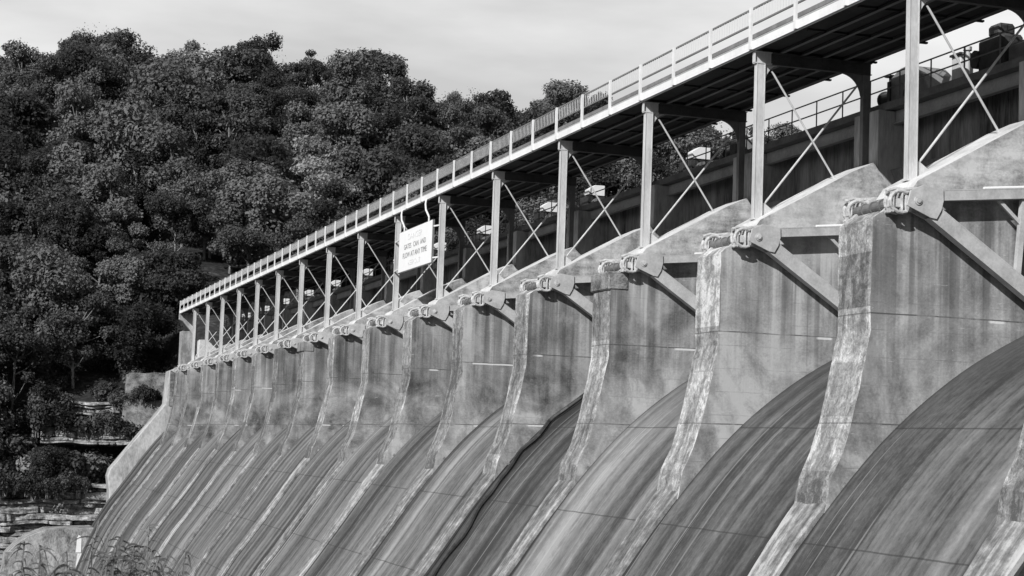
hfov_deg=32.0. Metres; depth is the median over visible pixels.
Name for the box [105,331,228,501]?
abutment
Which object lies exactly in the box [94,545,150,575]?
weed plant
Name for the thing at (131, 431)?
shrub
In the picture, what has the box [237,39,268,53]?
broadleaf tree
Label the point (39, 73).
broadleaf tree
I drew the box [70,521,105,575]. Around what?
weed plant
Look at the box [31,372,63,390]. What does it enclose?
shrub
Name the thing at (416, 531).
spillway chute
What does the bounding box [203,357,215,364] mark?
trunnion anchor
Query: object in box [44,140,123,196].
broadleaf tree
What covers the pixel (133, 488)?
spillway chute
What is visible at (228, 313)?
steel bent
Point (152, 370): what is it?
shrub
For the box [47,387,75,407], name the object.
shrub
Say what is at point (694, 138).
broadleaf tree
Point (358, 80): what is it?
broadleaf tree
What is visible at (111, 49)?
broadleaf tree
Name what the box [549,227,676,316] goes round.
tainter gate
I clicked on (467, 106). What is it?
broadleaf tree
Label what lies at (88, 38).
broadleaf tree
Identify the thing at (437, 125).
broadleaf tree
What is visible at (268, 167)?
broadleaf tree
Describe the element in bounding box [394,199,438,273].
hanging sign
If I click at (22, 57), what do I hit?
broadleaf tree
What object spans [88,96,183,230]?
broadleaf tree
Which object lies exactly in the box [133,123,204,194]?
broadleaf tree
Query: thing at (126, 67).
broadleaf tree
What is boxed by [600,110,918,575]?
pier
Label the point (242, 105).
broadleaf tree
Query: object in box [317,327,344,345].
tainter gate
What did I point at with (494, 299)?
tainter gate
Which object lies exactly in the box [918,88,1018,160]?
curtain wall
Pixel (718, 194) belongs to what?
curtain wall
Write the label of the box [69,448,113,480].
shrub
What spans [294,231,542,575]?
pier
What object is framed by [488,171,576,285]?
steel bent
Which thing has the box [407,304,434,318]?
trunnion anchor
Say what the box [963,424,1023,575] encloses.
pier
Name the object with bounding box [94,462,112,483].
shrub
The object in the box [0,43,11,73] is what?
broadleaf tree
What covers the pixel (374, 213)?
broadleaf tree
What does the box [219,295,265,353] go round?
steel bent
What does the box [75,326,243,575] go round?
pier
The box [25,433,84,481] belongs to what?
broadleaf tree
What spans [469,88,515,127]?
broadleaf tree
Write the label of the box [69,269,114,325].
broadleaf tree
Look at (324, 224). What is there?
broadleaf tree
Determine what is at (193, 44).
broadleaf tree
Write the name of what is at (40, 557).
weed plant
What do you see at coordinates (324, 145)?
broadleaf tree
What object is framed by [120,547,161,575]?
weed plant
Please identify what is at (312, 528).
spillway chute
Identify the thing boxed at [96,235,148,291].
broadleaf tree
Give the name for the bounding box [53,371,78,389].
shrub
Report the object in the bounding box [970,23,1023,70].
gate motor
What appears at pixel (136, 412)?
retaining wall
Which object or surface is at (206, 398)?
pier
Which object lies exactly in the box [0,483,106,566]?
rock ledge
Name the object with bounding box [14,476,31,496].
shrub
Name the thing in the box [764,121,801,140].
broadleaf tree
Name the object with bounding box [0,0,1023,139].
sky
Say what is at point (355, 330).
tainter gate
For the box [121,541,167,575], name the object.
weed plant
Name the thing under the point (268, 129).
broadleaf tree
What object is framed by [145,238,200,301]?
broadleaf tree
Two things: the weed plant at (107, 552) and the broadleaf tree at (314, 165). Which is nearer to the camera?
the weed plant at (107, 552)
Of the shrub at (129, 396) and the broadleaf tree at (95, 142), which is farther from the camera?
the broadleaf tree at (95, 142)
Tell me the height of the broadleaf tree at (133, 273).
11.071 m
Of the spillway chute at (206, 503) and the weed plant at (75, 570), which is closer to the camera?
the weed plant at (75, 570)
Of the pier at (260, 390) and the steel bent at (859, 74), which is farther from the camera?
the pier at (260, 390)
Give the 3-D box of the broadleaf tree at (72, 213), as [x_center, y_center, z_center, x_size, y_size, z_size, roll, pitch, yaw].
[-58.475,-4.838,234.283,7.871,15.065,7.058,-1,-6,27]
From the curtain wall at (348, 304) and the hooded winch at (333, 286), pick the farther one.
the hooded winch at (333, 286)
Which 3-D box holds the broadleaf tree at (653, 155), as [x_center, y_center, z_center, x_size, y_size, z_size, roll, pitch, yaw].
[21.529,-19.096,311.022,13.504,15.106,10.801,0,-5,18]
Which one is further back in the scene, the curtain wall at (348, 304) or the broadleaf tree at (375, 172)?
the broadleaf tree at (375, 172)
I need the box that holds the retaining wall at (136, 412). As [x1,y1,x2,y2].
[122,372,165,427]
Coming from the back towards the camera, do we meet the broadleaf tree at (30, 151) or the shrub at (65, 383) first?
the broadleaf tree at (30, 151)
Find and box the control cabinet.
[949,52,972,79]
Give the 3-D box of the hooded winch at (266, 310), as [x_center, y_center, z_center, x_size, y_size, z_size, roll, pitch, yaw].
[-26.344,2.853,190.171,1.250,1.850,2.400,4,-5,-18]
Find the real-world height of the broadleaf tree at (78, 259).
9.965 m
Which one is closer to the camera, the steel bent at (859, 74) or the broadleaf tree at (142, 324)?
the steel bent at (859, 74)
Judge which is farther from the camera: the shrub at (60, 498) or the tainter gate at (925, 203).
the shrub at (60, 498)
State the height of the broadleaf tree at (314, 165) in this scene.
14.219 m
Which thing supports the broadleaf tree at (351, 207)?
on the ground
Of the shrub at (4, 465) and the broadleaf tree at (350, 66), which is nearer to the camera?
the shrub at (4, 465)
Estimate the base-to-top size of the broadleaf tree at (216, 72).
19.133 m
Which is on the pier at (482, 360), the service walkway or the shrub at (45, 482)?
the service walkway
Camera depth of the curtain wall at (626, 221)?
87.48 m
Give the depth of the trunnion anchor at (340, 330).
115.46 m
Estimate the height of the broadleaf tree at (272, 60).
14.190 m
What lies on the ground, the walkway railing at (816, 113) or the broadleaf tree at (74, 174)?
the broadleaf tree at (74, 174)
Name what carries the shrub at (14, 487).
on the rock ledge
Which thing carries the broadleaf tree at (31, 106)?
on the ground
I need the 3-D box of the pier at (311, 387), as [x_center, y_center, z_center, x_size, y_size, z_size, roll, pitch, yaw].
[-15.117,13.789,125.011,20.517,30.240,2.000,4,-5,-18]
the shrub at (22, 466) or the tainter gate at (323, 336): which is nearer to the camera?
the tainter gate at (323, 336)
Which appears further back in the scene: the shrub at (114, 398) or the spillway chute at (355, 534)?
the shrub at (114, 398)
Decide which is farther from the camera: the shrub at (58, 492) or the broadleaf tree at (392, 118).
the broadleaf tree at (392, 118)
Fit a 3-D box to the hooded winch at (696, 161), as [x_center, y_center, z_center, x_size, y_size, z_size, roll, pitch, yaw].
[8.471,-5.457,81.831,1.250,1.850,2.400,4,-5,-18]
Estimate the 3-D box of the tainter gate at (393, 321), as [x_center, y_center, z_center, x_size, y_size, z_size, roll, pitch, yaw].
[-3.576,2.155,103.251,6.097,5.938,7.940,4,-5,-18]
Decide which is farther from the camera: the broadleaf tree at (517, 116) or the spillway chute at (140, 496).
the broadleaf tree at (517, 116)
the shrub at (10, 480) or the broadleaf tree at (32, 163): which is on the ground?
the broadleaf tree at (32, 163)
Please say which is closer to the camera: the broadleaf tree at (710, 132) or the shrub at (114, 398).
the shrub at (114, 398)
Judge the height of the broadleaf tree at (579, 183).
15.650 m
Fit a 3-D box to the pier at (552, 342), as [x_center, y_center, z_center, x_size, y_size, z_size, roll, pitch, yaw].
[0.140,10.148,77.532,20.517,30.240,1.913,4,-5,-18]
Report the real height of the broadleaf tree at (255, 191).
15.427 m
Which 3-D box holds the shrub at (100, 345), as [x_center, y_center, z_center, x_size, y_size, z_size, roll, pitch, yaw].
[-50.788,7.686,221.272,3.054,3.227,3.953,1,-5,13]
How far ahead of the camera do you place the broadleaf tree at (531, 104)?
368.56 m
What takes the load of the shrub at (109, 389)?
on the ground
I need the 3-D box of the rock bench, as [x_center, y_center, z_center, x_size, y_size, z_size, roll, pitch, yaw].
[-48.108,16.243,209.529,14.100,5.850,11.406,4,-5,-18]
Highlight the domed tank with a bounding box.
[887,66,951,101]
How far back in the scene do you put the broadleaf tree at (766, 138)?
364.27 m
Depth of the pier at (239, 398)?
153.36 m
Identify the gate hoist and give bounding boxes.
[722,133,752,157]
[877,75,893,104]
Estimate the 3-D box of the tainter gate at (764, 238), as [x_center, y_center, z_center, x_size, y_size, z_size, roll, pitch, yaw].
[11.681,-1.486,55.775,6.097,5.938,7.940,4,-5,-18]
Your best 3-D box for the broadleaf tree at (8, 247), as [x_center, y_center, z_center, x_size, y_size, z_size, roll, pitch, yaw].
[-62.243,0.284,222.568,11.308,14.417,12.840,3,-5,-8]
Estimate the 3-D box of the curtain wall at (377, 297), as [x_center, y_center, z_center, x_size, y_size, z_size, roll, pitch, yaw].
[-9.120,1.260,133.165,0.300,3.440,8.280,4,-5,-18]
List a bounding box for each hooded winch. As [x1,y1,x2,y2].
[241,313,250,321]
[259,306,269,315]
[279,299,288,308]
[304,290,313,299]
[331,280,341,290]
[362,269,372,280]
[434,243,446,255]
[473,225,491,242]
[534,202,556,221]
[579,185,604,206]
[679,147,710,172]
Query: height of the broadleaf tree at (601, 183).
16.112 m
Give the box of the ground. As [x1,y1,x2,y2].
[0,113,605,482]
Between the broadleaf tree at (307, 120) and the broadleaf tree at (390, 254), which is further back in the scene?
the broadleaf tree at (307, 120)
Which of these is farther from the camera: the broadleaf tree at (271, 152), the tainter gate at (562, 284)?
the broadleaf tree at (271, 152)
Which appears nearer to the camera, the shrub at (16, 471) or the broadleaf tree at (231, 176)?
the shrub at (16, 471)
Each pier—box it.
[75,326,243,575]
[86,321,260,575]
[101,315,279,573]
[116,309,297,567]
[126,302,321,575]
[147,294,346,575]
[166,285,375,575]
[188,274,407,575]
[217,264,445,575]
[252,248,489,575]
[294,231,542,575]
[347,210,606,575]
[411,185,685,575]
[492,152,786,575]
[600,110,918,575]
[748,61,1023,575]
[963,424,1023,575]
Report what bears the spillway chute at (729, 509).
on the ground
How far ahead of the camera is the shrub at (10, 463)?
201.54 m
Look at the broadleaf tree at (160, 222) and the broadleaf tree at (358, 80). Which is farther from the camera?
the broadleaf tree at (358, 80)
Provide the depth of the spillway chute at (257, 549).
110.08 m
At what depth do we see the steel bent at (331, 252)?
127.12 m
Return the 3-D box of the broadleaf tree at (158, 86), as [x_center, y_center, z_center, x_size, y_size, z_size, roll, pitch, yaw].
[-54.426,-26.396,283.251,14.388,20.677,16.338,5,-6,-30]
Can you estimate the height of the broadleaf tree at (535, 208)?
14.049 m
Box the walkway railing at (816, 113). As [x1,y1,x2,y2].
[223,25,1023,327]
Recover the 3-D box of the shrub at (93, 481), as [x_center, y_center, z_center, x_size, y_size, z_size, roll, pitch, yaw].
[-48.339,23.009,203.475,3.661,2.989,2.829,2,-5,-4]
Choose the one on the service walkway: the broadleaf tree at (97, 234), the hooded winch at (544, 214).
the hooded winch at (544, 214)
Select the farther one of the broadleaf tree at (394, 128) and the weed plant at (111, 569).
the broadleaf tree at (394, 128)
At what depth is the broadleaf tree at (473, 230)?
245.38 m
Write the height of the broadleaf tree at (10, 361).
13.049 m
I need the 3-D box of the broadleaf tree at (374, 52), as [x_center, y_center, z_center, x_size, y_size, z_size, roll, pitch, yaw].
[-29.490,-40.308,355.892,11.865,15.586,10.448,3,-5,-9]
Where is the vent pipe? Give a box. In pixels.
[963,46,971,73]
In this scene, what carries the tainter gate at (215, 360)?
on the spillway chute at (158, 491)
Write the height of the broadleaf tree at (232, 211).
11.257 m
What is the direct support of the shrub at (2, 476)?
on the rock ledge
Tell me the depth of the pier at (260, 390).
143.87 m
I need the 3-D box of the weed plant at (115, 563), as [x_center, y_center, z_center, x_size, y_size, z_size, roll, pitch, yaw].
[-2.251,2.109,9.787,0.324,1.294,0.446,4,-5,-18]
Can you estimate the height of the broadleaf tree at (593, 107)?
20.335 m
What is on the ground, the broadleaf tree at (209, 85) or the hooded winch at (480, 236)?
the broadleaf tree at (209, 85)
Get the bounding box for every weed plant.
[0,571,35,575]
[1,541,37,575]
[5,547,63,575]
[31,543,54,575]
[50,563,83,575]
[55,552,79,575]
[60,560,151,575]
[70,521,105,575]
[82,565,160,575]
[85,538,129,574]
[89,545,173,575]
[92,555,105,575]
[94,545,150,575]
[97,532,141,575]
[97,555,129,575]
[109,524,163,575]
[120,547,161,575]
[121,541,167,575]
[137,557,167,575]
[160,555,181,575]
[175,549,195,575]
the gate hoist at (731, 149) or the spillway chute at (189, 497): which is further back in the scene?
the spillway chute at (189, 497)
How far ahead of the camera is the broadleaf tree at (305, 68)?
329.27 m
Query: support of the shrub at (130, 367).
on the ground
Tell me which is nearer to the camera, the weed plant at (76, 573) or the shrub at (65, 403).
the weed plant at (76, 573)
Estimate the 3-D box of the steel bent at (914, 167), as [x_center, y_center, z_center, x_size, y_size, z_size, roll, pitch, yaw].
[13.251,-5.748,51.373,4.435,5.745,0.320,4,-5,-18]
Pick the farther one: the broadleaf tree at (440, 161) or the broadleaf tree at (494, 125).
the broadleaf tree at (494, 125)
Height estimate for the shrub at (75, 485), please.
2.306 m
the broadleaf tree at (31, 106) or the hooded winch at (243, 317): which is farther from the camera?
the broadleaf tree at (31, 106)
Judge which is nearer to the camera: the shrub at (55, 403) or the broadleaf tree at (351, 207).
the shrub at (55, 403)
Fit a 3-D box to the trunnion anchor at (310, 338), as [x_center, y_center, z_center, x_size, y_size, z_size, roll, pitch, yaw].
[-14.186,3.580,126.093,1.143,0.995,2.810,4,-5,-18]
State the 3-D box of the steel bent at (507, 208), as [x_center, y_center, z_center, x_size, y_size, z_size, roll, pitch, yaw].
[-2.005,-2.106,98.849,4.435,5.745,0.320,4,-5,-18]
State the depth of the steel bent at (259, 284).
155.46 m
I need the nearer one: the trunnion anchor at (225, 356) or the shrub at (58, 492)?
the trunnion anchor at (225, 356)
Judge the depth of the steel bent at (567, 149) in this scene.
79.49 m
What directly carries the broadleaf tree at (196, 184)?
on the ground
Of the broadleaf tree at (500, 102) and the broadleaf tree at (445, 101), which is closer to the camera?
the broadleaf tree at (500, 102)
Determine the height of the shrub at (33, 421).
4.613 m
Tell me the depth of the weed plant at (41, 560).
11.26 m
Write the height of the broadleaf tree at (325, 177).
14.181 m
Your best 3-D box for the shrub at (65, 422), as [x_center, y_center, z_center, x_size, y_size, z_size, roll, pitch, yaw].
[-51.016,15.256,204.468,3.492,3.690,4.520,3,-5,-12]
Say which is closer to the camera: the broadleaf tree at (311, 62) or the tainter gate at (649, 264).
the tainter gate at (649, 264)
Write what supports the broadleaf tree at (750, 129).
on the ground
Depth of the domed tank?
61.11 m
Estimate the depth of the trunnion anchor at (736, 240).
58.62 m
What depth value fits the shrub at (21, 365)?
213.96 m
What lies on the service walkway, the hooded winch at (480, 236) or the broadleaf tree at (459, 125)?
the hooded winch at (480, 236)
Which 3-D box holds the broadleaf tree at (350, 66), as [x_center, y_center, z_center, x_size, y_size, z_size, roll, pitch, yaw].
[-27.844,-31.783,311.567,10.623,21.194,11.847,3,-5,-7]
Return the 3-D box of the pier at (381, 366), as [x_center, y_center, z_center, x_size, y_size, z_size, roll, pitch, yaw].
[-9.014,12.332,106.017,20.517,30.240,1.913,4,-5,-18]
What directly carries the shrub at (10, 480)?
on the rock ledge
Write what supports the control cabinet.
on the service walkway
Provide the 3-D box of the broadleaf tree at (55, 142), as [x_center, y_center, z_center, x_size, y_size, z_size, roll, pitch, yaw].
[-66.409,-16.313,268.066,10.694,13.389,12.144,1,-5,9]
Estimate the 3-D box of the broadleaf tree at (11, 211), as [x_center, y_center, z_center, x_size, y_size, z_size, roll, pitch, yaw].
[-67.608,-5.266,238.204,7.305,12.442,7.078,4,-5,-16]
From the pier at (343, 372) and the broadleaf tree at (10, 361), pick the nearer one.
the pier at (343, 372)
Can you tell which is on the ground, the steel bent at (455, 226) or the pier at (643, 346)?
the pier at (643, 346)
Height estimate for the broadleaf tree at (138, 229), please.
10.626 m
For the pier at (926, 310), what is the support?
on the ground
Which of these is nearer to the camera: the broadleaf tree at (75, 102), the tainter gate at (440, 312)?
the tainter gate at (440, 312)
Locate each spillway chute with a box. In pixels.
[73,431,164,575]
[78,432,175,575]
[89,431,189,575]
[101,430,204,575]
[117,429,221,574]
[136,428,240,575]
[153,426,262,575]
[170,425,287,575]
[195,423,316,575]
[225,420,350,575]
[261,416,391,575]
[304,412,441,575]
[359,404,504,575]
[427,400,581,575]
[511,381,687,575]
[625,360,831,575]
[782,336,1023,575]
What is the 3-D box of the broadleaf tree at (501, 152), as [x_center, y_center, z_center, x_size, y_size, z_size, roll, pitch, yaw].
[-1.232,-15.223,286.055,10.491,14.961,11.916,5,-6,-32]
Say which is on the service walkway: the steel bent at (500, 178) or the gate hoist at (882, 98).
the gate hoist at (882, 98)
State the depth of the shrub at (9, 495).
199.74 m
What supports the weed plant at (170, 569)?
on the ground
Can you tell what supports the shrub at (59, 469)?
on the ground
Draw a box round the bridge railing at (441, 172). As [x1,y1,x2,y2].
[179,0,847,312]
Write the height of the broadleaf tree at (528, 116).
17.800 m
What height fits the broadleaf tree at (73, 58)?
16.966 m
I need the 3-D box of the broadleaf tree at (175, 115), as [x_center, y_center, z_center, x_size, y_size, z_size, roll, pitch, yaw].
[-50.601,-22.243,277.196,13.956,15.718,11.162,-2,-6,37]
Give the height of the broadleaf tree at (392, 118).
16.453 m
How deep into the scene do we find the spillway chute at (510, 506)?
72.53 m
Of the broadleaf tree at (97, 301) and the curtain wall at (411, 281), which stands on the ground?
the broadleaf tree at (97, 301)
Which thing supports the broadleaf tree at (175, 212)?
on the ground
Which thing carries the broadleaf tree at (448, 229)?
on the ground
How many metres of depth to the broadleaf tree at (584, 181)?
291.18 m
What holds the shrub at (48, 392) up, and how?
on the ground
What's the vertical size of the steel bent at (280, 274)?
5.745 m
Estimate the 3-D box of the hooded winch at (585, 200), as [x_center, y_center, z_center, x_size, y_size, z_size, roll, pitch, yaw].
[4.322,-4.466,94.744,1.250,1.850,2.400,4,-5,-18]
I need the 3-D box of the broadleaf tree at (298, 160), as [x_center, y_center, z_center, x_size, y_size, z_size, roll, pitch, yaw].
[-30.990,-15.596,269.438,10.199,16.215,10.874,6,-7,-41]
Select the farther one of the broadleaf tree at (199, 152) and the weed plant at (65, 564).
the broadleaf tree at (199, 152)
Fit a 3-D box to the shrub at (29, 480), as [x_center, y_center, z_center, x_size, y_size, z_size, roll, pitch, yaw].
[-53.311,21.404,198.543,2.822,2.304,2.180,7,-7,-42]
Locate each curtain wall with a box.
[347,296,349,309]
[375,287,380,302]
[408,276,415,293]
[445,263,457,283]
[490,247,506,268]
[542,229,566,257]
[606,206,639,241]
[686,177,732,222]
[786,139,853,197]
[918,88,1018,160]
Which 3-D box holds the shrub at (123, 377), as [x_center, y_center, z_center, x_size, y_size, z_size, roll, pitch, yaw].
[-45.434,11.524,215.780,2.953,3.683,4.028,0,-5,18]
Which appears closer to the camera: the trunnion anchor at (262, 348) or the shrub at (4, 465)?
the trunnion anchor at (262, 348)
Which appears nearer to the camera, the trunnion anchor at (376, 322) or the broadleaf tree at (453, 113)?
the trunnion anchor at (376, 322)
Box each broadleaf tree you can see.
[0,40,43,95]
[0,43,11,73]
[0,59,20,85]
[0,85,58,152]
[0,125,52,222]
[0,164,23,236]
[0,202,30,243]
[0,233,62,323]
[0,288,32,368]
[0,295,17,310]
[0,300,34,368]
[0,305,55,409]
[0,370,22,437]
[0,406,16,453]
[3,173,94,242]
[5,83,68,153]
[6,134,54,170]
[8,152,70,236]
[8,241,99,353]
[12,51,60,110]
[14,64,83,130]
[25,149,126,232]
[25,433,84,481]
[28,135,99,165]
[39,290,121,388]
[40,197,92,269]
[44,77,101,143]
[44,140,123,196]
[49,255,92,308]
[51,67,111,120]
[52,39,96,59]
[52,41,124,113]
[55,82,104,124]
[67,22,108,44]
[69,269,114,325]
[76,210,132,284]
[78,158,143,238]
[87,115,106,162]
[88,51,130,99]
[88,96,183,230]
[90,28,158,69]
[91,286,182,370]
[93,254,156,309]
[96,43,130,67]
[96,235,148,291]
[117,66,139,106]
[117,150,167,248]
[118,239,215,334]
[120,52,162,133]
[125,222,181,256]
[127,56,212,146]
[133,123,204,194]
[143,98,222,164]
[143,179,217,250]
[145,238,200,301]
[149,175,215,246]
[156,48,196,63]
[156,77,213,112]
[168,47,235,92]
[175,113,219,175]
[175,167,225,259]
[183,39,209,63]
[184,167,240,258]
[193,78,213,89]
[197,93,267,168]
[198,91,246,165]
[207,194,256,273]
[212,43,272,87]
[213,171,323,247]
[214,82,274,140]
[215,157,289,219]
[215,213,285,275]
[216,131,296,186]
[218,161,303,207]
[219,70,307,140]
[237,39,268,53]
[241,30,292,79]
[244,107,275,149]
[251,52,276,83]
[255,69,303,139]
[268,210,331,298]
[274,72,319,115]
[275,99,325,156]
[280,134,334,192]
[281,62,314,89]
[282,134,339,190]
[283,121,322,189]
[283,194,366,277]
[286,169,353,218]
[289,155,361,223]
[290,69,328,114]
[294,113,320,156]
[296,56,317,87]
[297,49,331,87]
[300,178,356,224]
[305,73,371,132]
[306,133,361,178]
[308,100,386,180]
[315,70,382,98]
[322,144,383,207]
[323,47,380,111]
[336,191,376,217]
[342,156,402,207]
[348,97,385,140]
[352,47,384,81]
[352,146,417,220]
[359,67,381,88]
[360,106,412,159]
[363,91,400,142]
[363,204,391,269]
[365,52,407,100]
[368,121,450,170]
[368,248,394,273]
[376,73,435,131]
[376,109,431,157]
[382,170,452,234]
[386,94,439,135]
[399,98,448,131]
[399,138,462,185]
[429,102,474,169]
[430,94,452,126]
[434,218,471,238]
[434,219,475,251]
[438,88,489,125]
[438,92,495,128]
[444,91,472,130]
[446,103,515,165]
[448,123,475,131]
[448,149,474,174]
[450,136,498,169]
[450,209,502,250]
[464,126,487,137]
[464,212,529,239]
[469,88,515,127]
[479,129,530,148]
[480,146,513,164]
[486,191,539,225]
[504,103,523,129]
[504,196,578,223]
[514,103,572,139]
[516,100,542,117]
[516,186,576,202]
[517,174,596,215]
[532,78,589,125]
[558,103,580,124]
[559,91,612,124]
[577,102,604,193]
[579,171,591,194]
[583,158,634,197]
[588,155,667,196]
[609,157,665,195]
[652,148,660,158]
[652,150,670,176]
[653,126,710,170]
[656,127,724,168]
[661,154,683,176]
[702,122,729,156]
[706,131,722,155]
[748,126,765,135]
[748,132,772,142]
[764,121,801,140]
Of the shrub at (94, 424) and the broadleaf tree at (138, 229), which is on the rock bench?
the shrub at (94, 424)
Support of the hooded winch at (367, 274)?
on the service walkway
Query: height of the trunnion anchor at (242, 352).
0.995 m
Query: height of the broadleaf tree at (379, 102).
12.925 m
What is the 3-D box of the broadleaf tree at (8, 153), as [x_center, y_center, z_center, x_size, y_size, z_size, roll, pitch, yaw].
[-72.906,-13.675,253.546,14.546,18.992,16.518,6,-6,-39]
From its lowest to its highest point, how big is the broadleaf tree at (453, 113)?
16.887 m
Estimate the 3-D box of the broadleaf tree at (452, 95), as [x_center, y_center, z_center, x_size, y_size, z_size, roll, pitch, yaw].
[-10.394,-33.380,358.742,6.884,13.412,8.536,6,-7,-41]
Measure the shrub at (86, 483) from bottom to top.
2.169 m
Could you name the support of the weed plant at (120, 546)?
on the ground
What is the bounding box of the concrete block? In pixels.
[0,525,92,575]
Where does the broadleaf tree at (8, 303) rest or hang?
on the ground
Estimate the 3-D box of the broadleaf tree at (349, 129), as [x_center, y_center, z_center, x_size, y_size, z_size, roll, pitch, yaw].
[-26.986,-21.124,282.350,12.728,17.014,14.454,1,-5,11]
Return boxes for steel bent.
[191,308,233,360]
[204,302,248,357]
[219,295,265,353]
[234,288,284,349]
[252,280,305,345]
[273,270,325,340]
[296,259,355,334]
[323,247,386,327]
[354,232,420,319]
[391,216,465,310]
[435,195,515,299]
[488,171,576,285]
[554,140,642,268]
[638,102,746,247]
[749,51,871,219]
[901,0,1023,181]
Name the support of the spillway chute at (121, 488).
on the ground
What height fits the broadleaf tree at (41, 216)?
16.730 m
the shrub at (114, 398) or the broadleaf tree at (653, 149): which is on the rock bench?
the shrub at (114, 398)
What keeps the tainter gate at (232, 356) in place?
on the spillway chute at (175, 491)
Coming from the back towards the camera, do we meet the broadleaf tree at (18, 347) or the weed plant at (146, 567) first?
the broadleaf tree at (18, 347)
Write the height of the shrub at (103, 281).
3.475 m
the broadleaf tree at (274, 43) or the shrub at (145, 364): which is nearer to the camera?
the shrub at (145, 364)
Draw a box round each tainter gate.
[212,357,218,364]
[228,353,236,361]
[246,349,255,357]
[266,341,287,353]
[290,335,313,348]
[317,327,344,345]
[348,319,380,340]
[384,308,424,334]
[428,296,471,328]
[482,250,590,322]
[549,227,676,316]
[635,196,791,312]
[748,154,948,310]
[906,185,1023,301]
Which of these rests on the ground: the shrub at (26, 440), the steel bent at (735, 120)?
the shrub at (26, 440)
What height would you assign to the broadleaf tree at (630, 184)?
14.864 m
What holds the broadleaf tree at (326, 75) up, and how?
on the ground
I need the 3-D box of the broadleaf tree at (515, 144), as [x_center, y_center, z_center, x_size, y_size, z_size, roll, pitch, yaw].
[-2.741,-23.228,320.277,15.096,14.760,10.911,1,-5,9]
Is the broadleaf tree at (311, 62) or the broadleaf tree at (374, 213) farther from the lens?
the broadleaf tree at (311, 62)
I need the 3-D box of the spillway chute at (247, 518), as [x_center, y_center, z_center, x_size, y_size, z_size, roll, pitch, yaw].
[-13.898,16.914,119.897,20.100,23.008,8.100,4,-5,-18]
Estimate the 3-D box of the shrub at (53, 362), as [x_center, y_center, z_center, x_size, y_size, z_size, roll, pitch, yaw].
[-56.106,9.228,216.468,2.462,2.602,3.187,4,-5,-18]
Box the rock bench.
[40,401,133,446]
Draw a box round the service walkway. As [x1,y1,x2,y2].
[219,56,1023,334]
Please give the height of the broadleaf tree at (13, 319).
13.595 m
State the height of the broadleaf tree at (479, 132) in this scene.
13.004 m
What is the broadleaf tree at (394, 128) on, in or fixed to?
on the ground
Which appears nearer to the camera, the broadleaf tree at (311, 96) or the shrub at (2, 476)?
the shrub at (2, 476)
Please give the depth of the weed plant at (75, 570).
9.92 m
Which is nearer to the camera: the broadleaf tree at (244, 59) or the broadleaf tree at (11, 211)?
the broadleaf tree at (11, 211)
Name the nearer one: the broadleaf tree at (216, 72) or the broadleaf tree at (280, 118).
the broadleaf tree at (280, 118)
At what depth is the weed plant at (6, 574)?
9.91 m
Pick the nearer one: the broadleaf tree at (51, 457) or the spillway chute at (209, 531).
the spillway chute at (209, 531)
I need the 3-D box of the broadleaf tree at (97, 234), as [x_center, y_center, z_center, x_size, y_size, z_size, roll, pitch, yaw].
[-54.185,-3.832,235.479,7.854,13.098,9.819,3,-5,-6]
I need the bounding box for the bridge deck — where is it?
[179,0,1007,315]
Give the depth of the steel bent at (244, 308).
184.04 m
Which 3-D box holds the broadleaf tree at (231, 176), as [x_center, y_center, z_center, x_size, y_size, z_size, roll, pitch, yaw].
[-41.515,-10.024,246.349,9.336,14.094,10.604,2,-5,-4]
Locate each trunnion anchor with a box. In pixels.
[177,364,187,370]
[190,361,199,367]
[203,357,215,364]
[219,353,231,361]
[236,349,249,357]
[255,344,269,352]
[277,338,293,347]
[302,331,322,342]
[332,324,352,335]
[366,315,389,327]
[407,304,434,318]
[457,290,489,307]
[519,274,557,293]
[598,253,643,272]
[701,225,757,253]
[842,187,916,221]
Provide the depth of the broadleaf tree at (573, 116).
331.35 m
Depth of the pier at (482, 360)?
87.14 m
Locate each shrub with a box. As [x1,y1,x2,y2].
[0,429,43,460]
[0,430,23,460]
[0,456,13,473]
[0,470,23,495]
[0,472,10,497]
[3,457,18,470]
[3,463,32,479]
[3,492,20,498]
[8,478,21,494]
[11,454,37,478]
[14,399,58,437]
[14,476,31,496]
[16,361,34,374]
[18,448,53,476]
[22,473,45,485]
[25,480,48,500]
[27,380,60,403]
[27,385,58,411]
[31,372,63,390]
[33,392,72,425]
[33,481,44,497]
[39,354,58,366]
[41,477,59,497]
[43,481,55,498]
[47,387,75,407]
[48,474,62,486]
[48,478,68,499]
[50,494,69,512]
[51,405,80,436]
[52,455,86,490]
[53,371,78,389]
[56,469,76,494]
[67,450,94,479]
[67,475,82,494]
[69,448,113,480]
[74,407,112,441]
[75,474,91,493]
[78,330,101,345]
[88,338,110,355]
[88,386,98,395]
[89,477,103,490]
[93,380,117,401]
[93,381,124,401]
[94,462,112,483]
[97,277,110,288]
[101,411,127,435]
[104,358,121,370]
[106,388,124,411]
[114,359,143,376]
[115,419,143,441]
[119,348,147,367]
[120,368,142,384]
[120,390,137,403]
[130,385,151,403]
[138,359,163,372]
[138,384,161,406]
[144,365,164,372]
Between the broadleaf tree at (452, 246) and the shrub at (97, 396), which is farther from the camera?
the broadleaf tree at (452, 246)
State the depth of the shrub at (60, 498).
199.78 m
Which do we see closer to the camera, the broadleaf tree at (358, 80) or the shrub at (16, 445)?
the shrub at (16, 445)
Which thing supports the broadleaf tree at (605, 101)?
on the ground
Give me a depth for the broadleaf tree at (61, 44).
327.23 m
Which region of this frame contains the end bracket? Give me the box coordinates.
[179,314,195,334]
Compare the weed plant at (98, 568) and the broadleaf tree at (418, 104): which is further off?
the broadleaf tree at (418, 104)
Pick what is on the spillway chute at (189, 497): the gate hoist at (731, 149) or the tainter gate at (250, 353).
the tainter gate at (250, 353)
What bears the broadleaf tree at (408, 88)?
on the ground

